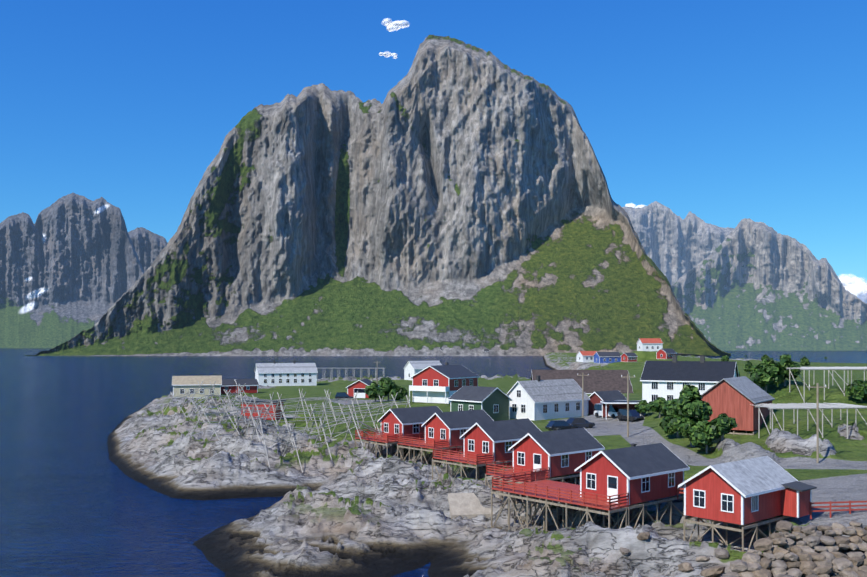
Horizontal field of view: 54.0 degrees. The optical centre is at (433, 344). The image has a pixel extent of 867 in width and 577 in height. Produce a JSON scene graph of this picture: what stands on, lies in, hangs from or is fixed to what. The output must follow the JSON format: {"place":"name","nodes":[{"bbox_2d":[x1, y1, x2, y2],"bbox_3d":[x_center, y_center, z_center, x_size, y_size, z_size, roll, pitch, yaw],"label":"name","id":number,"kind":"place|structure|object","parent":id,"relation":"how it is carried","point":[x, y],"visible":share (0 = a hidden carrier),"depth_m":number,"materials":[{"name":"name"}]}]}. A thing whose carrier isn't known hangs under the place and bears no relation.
{"place":"outdoors","nodes":[
{"label":"outdoors","id":0,"kind":"place"},
{"bbox_2d":[0,193,143,347],"bbox_3d":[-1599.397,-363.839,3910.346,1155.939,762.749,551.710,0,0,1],"label":"mountain","id":1,"kind":"structure","parent":0,"point":[70,266],"depth_m":3972.94,"materials":[{"name":"grey stone"}]},
{"bbox_2d":[128,227,167,272],"bbox_3d":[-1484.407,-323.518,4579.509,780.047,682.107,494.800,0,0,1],"label":"mountain","id":2,"kind":"structure","parent":0,"point":[148,246],"depth_m":4707.89,"materials":[{"name":"grey stone"}]},
{"bbox_2d":[379,51,396,58],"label":"cloud","id":3,"kind":"structure","parent":0,"point":[386,54],"depth_m":5990.94,"materials":[{"name":"white"}]},
{"bbox_2d":[382,18,408,31],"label":"cloud","id":4,"kind":"structure","parent":0,"point":[394,25],"depth_m":5971.76,"materials":[{"name":"white"}]},
{"bbox_2d":[0,348,866,576],"bbox_3d":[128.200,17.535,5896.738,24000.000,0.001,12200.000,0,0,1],"label":"sea water","id":5,"kind":"structure","parent":0,"point":[75,501],"depth_m":122.92,"materials":[{"name":"blue liquid"}]},
{"bbox_2d":[25,35,730,355],"bbox_3d":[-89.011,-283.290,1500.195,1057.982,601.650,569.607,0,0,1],"label":"mountain","id":6,"kind":"structure","parent":5,"relation":"on","point":[449,196],"depth_m":1435.66,"materials":[{"name":"grey stone"}]},
{"bbox_2d":[857,293,866,302],"bbox_3d":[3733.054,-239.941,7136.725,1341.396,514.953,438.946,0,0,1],"label":"cloud","id":7,"kind":"structure","parent":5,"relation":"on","point":[863,297],"depth_m":7259.04,"materials":[{"name":"white"}]},
{"bbox_2d":[0,0,866,282],"label":"sky","id":8,"kind":"structure","parent":0,"point":[725,113],"materials":[{"name":"blue"}]},
{"bbox_2d":[107,351,866,576],"bbox_3d":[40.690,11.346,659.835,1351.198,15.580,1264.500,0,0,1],"label":"rocky shore","id":9,"kind":"structure","parent":0,"point":[360,510],"depth_m":84.70,"materials":[{"name":"grey stone"}]},
{"bbox_2d":[161,380,224,415],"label":"fish rack","id":10,"kind":"object","parent":9,"relation":"on","point":[185,397],"visible":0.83,"depth_m":166.83,"materials":[{"name":"grey wood"}]},
{"bbox_2d":[172,375,221,397],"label":"beige house","id":11,"kind":"structure","parent":9,"relation":"on","point":[180,384],"depth_m":224.05,"materials":[{"name":"paint"}]},
{"bbox_2d":[187,383,248,421],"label":"fish rack","id":12,"kind":"object","parent":9,"relation":"on","point":[226,395],"visible":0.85,"depth_m":146.89,"materials":[{"name":"grey wood"}]},
{"bbox_2d":[221,379,236,393],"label":"red shed","id":13,"kind":"structure","parent":9,"relation":"on","point":[228,384],"depth_m":234.40,"materials":[{"name":"paint"}]},
{"bbox_2d":[189,399,278,439],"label":"fish rack","id":14,"kind":"object","parent":9,"relation":"on","point":[223,413],"visible":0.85,"depth_m":119.61,"materials":[{"name":"grey wood"}]},
{"bbox_2d":[234,379,258,392],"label":"red shed","id":15,"kind":"structure","parent":9,"relation":"on","point":[251,385],"depth_m":235.97,"materials":[{"name":"paint"}]},
{"bbox_2d":[241,400,285,419],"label":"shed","id":16,"kind":"structure","parent":9,"relation":"on","point":[263,410],"depth_m":144.06,"materials":[{"name":"paint"}]},
{"bbox_2d":[222,389,335,426],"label":"fish rack","id":17,"kind":"object","parent":9,"relation":"on","point":[231,407],"visible":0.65,"depth_m":139.18,"materials":[{"name":"grey wood"}]},
{"bbox_2d":[254,360,317,385],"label":"white house","id":18,"kind":"structure","parent":9,"relation":"on","point":[286,374],"depth_m":295.04,"materials":[{"name":"paint"}]},
{"bbox_2d":[235,388,362,429],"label":"fish rack","id":19,"kind":"object","parent":9,"relation":"on","point":[301,400],"visible":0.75,"depth_m":135.77,"materials":[{"name":"grey wood"}]},
{"bbox_2d":[244,392,397,449],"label":"fish rack","id":20,"kind":"object","parent":9,"relation":"on","point":[312,411],"visible":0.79,"depth_m":118.78,"materials":[{"name":"grey wood"}]},
{"bbox_2d":[249,405,394,472],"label":"fish rack","id":21,"kind":"object","parent":9,"relation":"on","point":[320,428],"visible":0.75,"depth_m":109.23,"materials":[{"name":"grey wood"}]},
{"bbox_2d":[335,392,353,399],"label":"black car","id":22,"kind":"object","parent":9,"relation":"on","point":[339,395],"visible":0.79,"depth_m":196.72,"materials":[{"name":"black paint"}]},
{"bbox_2d":[321,367,383,379],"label":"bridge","id":23,"kind":"structure","parent":9,"relation":"on","point":[331,377],"depth_m":326.12,"materials":[{"name":"grey wood"}]},
{"bbox_2d":[346,379,378,397],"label":"red garage","id":24,"kind":"structure","parent":9,"relation":"on","point":[356,386],"depth_m":205.21,"materials":[{"name":"paint"}]},
{"bbox_2d":[318,395,410,437],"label":"fish rack","id":25,"kind":"object","parent":9,"relation":"on","point":[381,403],"visible":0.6,"depth_m":129.20,"materials":[{"name":"grey wood"}]},
{"bbox_2d":[364,382,384,401],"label":"birch tree","id":26,"kind":"object","parent":9,"relation":"on","point":[373,390],"visible":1,"depth_m":187.45,"materials":[{"name":"green plant"}]},
{"bbox_2d":[373,361,380,383],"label":"utility pole","id":27,"kind":"object","parent":9,"relation":"on","point":[377,362],"visible":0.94,"depth_m":206.35,"materials":[{"name":"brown wood"}]},
{"bbox_2d":[379,377,397,400],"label":"birch tree","id":28,"kind":"object","parent":9,"relation":"on","point":[387,385],"visible":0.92,"depth_m":190.31,"materials":[{"name":"green plant"}]},
{"bbox_2d":[355,438,427,460],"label":"rorbu stilts","id":29,"kind":"object","parent":9,"relation":"on","point":[381,448],"visible":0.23,"depth_m":114.15,"materials":[{"name":"brown wood"}]},
{"bbox_2d":[355,406,441,442],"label":"cabin","id":30,"kind":"object","parent":9,"relation":"on","point":[396,422],"visible":0.85,"depth_m":114.41,"materials":[{"name":"red wood"}]},
{"bbox_2d":[390,386,407,402],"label":"birch tree","id":31,"kind":"object","parent":9,"relation":"on","point":[402,392],"visible":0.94,"depth_m":177.67,"materials":[{"name":"green plant"}]},
{"bbox_2d":[403,361,441,379],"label":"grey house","id":32,"kind":"structure","parent":9,"relation":"on","point":[411,368],"depth_m":311.71,"materials":[{"name":"white paint"}]},
{"bbox_2d":[397,444,463,465],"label":"rorbu stilts","id":33,"kind":"object","parent":9,"relation":"on","point":[424,452],"visible":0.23,"depth_m":108.52,"materials":[{"name":"brown wood"}]},
{"bbox_2d":[409,362,479,403],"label":"house","id":34,"kind":"structure","parent":9,"relation":"on","point":[438,383],"depth_m":174.78,"materials":[{"name":"paint"}]},
{"bbox_2d":[398,409,493,448],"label":"cabin","id":35,"kind":"object","parent":9,"relation":"on","point":[445,429],"visible":0.75,"depth_m":107.86,"materials":[{"name":"red wood"}]},
{"bbox_2d":[432,458,510,479],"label":"rorbu stilts","id":36,"kind":"object","parent":9,"relation":"on","point":[463,467],"visible":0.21,"depth_m":94.85,"materials":[{"name":"brown wood"}]},
{"bbox_2d":[448,493,498,518],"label":"concrete boat ramp","id":37,"kind":"structure","parent":9,"relation":"on","point":[467,505],"depth_m":78.74,"materials":[{"name":"grey concrete"}]},
{"bbox_2d":[448,386,511,420],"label":"green house","id":38,"kind":"structure","parent":9,"relation":"on","point":[493,403],"depth_m":136.92,"materials":[{"name":"paint"}]},
{"bbox_2d":[433,418,541,464],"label":"cabin","id":39,"kind":"object","parent":9,"relation":"on","point":[488,442],"visible":0.9,"depth_m":94.28,"materials":[{"name":"red wood"}]},
{"bbox_2d":[485,473,579,517],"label":"rorbu stilts","id":40,"kind":"object","parent":9,"relation":"on","point":[574,476],"visible":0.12,"depth_m":83.38,"materials":[{"name":"brown wood"}]},
{"bbox_2d":[486,427,604,481],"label":"cabin","id":41,"kind":"object","parent":9,"relation":"on","point":[557,452],"visible":0.92,"depth_m":83.45,"materials":[{"name":"red wood"}]},
{"bbox_2d":[506,376,589,420],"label":"house","id":42,"kind":"structure","parent":9,"relation":"on","point":[537,399],"depth_m":140.10,"materials":[{"name":"paint"}]},
{"bbox_2d":[545,420,577,430],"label":"dark hatchback","id":43,"kind":"object","parent":9,"relation":"on","point":[554,424],"visible":0.71,"depth_m":116.36,"materials":[{"name":"grey paint"}]},
{"bbox_2d":[566,417,594,427],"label":"dark car","id":44,"kind":"object","parent":9,"relation":"on","point":[579,421],"visible":0.69,"depth_m":120.96,"materials":[{"name":"grey paint"}]},
{"bbox_2d":[531,370,632,393],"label":"large building roof","id":45,"kind":"structure","parent":9,"relation":"on","point":[602,380],"depth_m":216.84,"materials":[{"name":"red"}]},
{"bbox_2d":[577,373,588,417],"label":"utility pole","id":46,"kind":"object","parent":9,"relation":"on","point":[582,375],"visible":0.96,"depth_m":130.93,"materials":[{"name":"brown wood"}]},
{"bbox_2d":[576,351,596,361],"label":"white house","id":47,"kind":"structure","parent":9,"relation":"on","point":[584,356],"depth_m":448.49,"materials":[{"name":"paint"}]},
{"bbox_2d":[491,489,684,530],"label":"wooden stilts","id":48,"kind":"object","parent":9,"relation":"on","point":[588,510],"visible":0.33,"depth_m":70.86,"materials":[{"name":"brown wood"}]},
{"bbox_2d":[492,443,689,510],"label":"cabin","id":49,"kind":"object","parent":9,"relation":"on","point":[614,479],"visible":1,"depth_m":69.36,"materials":[{"name":"red wood"}]},
{"bbox_2d":[594,403,618,417],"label":"white van","id":50,"kind":"object","parent":9,"relation":"on","point":[613,411],"visible":0.54,"depth_m":132.45,"materials":[{"name":"white paint"}]},
{"bbox_2d":[593,352,620,362],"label":"blue house","id":51,"kind":"structure","parent":9,"relation":"on","point":[606,357],"depth_m":438.44,"materials":[{"name":"paint"}]},
{"bbox_2d":[588,390,626,414],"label":"house","id":52,"kind":"structure","parent":9,"relation":"on","point":[596,397],"depth_m":146.47,"materials":[{"name":"paint"}]},
{"bbox_2d":[600,401,640,419],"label":"carport","id":53,"kind":"object","parent":9,"relation":"on","point":[617,404],"visible":0.6,"depth_m":132.41,"materials":[{"name":"white wood"}]},
{"bbox_2d":[621,374,634,436],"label":"utility pole","id":54,"kind":"object","parent":9,"relation":"on","point":[627,404],"visible":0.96,"depth_m":107.83,"materials":[{"name":"brown wood"}]},
{"bbox_2d":[620,353,637,361],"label":"red house","id":55,"kind":"structure","parent":9,"relation":"on","point":[628,357],"depth_m":428.00,"materials":[{"name":"paint"}]},
{"bbox_2d":[617,408,643,421],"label":"dark suv","id":56,"kind":"object","parent":9,"relation":"on","point":[633,414],"visible":0.85,"depth_m":126.88,"materials":[{"name":"grey paint"}]},
{"bbox_2d":[634,400,648,415],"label":"birch tree","id":57,"kind":"object","parent":9,"relation":"on","point":[641,406],"visible":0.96,"depth_m":128.58,"materials":[{"name":"green plant"}]},
{"bbox_2d":[636,338,662,350],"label":"house","id":58,"kind":"structure","parent":9,"relation":"on","point":[649,344],"depth_m":447.22,"materials":[{"name":"paint"}]},
{"bbox_2d":[647,397,666,417],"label":"birch tree","id":59,"kind":"object","parent":9,"relation":"on","point":[656,405],"visible":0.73,"depth_m":123.84,"materials":[{"name":"green plant"}]},
{"bbox_2d":[656,349,675,358],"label":"red house","id":60,"kind":"structure","parent":9,"relation":"on","point":[664,353],"depth_m":428.00,"materials":[{"name":"paint"}]},
{"bbox_2d":[662,399,673,410],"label":"birch tree","id":61,"kind":"object","parent":9,"relation":"on","point":[668,402],"visible":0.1,"depth_m":117.60,"materials":[{"name":"green plant"}]},
{"bbox_2d":[659,398,684,437],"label":"birch tree","id":62,"kind":"object","parent":9,"relation":"on","point":[673,417],"visible":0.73,"depth_m":103.52,"materials":[{"name":"green plant"}]},
{"bbox_2d":[677,484,683,499],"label":"red fence","id":63,"kind":"object","parent":9,"relation":"on","point":[679,489],"visible":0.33,"depth_m":71.08,"materials":[{"name":"paint"}]},
{"bbox_2d":[640,355,738,402],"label":"house","id":64,"kind":"structure","parent":9,"relation":"on","point":[667,380],"depth_m":139.81,"materials":[{"name":"paint"}]},
{"bbox_2d":[676,384,712,446],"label":"birch tree","id":65,"kind":"object","parent":9,"relation":"on","point":[692,406],"visible":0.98,"depth_m":95.25,"materials":[{"name":"green plant"}]},
{"bbox_2d":[689,419,721,452],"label":"birch tree","id":66,"kind":"object","parent":9,"relation":"on","point":[704,434],"visible":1,"depth_m":91.83,"materials":[{"name":"green plant"}]},
{"bbox_2d":[711,413,737,439],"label":"birch tree","id":67,"kind":"object","parent":9,"relation":"on","point":[725,423],"visible":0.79,"depth_m":91.43,"materials":[{"name":"green plant"}]},
{"bbox_2d":[721,355,728,360],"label":"birch tree","id":68,"kind":"object","parent":9,"relation":"on","point":[725,358],"visible":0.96,"depth_m":382.25,"materials":[{"name":"green plant"}]},
{"bbox_2d":[701,376,774,430],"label":"barn","id":69,"kind":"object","parent":9,"relation":"on","point":[734,397],"visible":0.79,"depth_m":102.27,"materials":[{"name":"paint"}]},
{"bbox_2d":[684,516,794,551],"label":"wooden stilts","id":70,"kind":"object","parent":9,"relation":"on","point":[713,525],"visible":0.33,"depth_m":63.59,"materials":[{"name":"brown wood"}]},
{"bbox_2d":[728,430,756,434],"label":"barn stilts","id":71,"kind":"object","parent":9,"relation":"on","point":[733,433],"visible":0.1,"depth_m":101.17,"materials":[{"name":"brown wood"}]},
{"bbox_2d":[620,520,866,576],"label":"boulders","id":72,"kind":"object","parent":9,"relation":"on","point":[801,557],"depth_m":55.67,"materials":[{"name":"stone"}]},
{"bbox_2d":[678,456,816,524],"bbox_3d":[24.068,10.995,65.110,8.360,4.080,6.880,0,0,-41],"label":"cabin","id":73,"kind":"object","parent":9,"relation":"on","point":[744,492],"visible":1,"depth_m":63.69,"materials":[{"name":"red paint"}]},
{"bbox_2d":[744,361,754,373],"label":"birch tree","id":74,"kind":"object","parent":9,"relation":"on","point":[749,367],"visible":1,"depth_m":328.88,"materials":[{"name":"green plant"}]},
{"bbox_2d":[760,354,769,360],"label":"birch tree","id":75,"kind":"object","parent":9,"relation":"on","point":[765,356],"visible":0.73,"depth_m":379.62,"materials":[{"name":"green plant"}]},
{"bbox_2d":[750,358,783,391],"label":"birch tree","id":76,"kind":"object","parent":9,"relation":"on","point":[766,372],"visible":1,"depth_m":118.70,"materials":[{"name":"green plant"}]},
{"bbox_2d":[778,354,800,385],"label":"birch tree","id":77,"kind":"object","parent":9,"relation":"on","point":[785,361],"visible":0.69,"depth_m":119.74,"materials":[{"name":"green plant"}]},
{"bbox_2d":[800,356,809,365],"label":"birch tree","id":78,"kind":"object","parent":9,"relation":"on","point":[804,361],"visible":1,"depth_m":358.06,"materials":[{"name":"green plant"}]},
{"bbox_2d":[746,403,866,438],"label":"fish rack","id":79,"kind":"object","parent":9,"relation":"on","point":[807,406],"visible":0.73,"depth_m":98.50,"materials":[{"name":"grey wood"}]},
{"bbox_2d":[808,383,826,462],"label":"utility pole","id":80,"kind":"object","parent":9,"relation":"on","point":[817,387],"visible":0.92,"depth_m":84.97,"materials":[{"name":"brown wood"}]},
{"bbox_2d":[786,366,866,402],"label":"fish rack","id":81,"kind":"object","parent":9,"relation":"on","point":[844,368],"visible":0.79,"depth_m":115.69,"materials":[{"name":"grey wood"}]},
{"bbox_2d":[810,501,866,518],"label":"fence","id":82,"kind":"object","parent":9,"relation":"on","point":[830,506],"visible":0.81,"depth_m":65.37,"materials":[{"name":"paint"}]},
{"bbox_2d":[844,380,866,401],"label":"birch tree","id":83,"kind":"object","parent":9,"relation":"on","point":[856,389],"visible":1,"depth_m":111.80,"materials":[{"name":"green plant"}]},
{"bbox_2d":[625,203,644,208],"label":"cloud","id":84,"kind":"structure","parent":0,"point":[633,205],"depth_m":5903.59,"materials":[{"name":"white"}]},
{"bbox_2d":[622,201,733,285],"bbox_3d":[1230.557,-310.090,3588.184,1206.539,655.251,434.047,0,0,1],"label":"mountain","id":85,"kind":"structure","parent":0,"point":[675,247],"depth_m":3717.63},
{"bbox_2d":[671,218,866,350],"bbox_3d":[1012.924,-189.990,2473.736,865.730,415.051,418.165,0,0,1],"label":"mountain","id":86,"kind":"structure","parent":0,"point":[748,284],"depth_m":2463.90,"materials":[{"name":"grey stone"}]},
{"bbox_2d":[838,273,866,296],"bbox_3d":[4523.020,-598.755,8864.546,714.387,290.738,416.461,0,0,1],"label":"cloud","id":87,"kind":"structure","parent":0,"point":[857,286],"depth_m":8753.83,"materials":[{"name":"white"}]}
]}

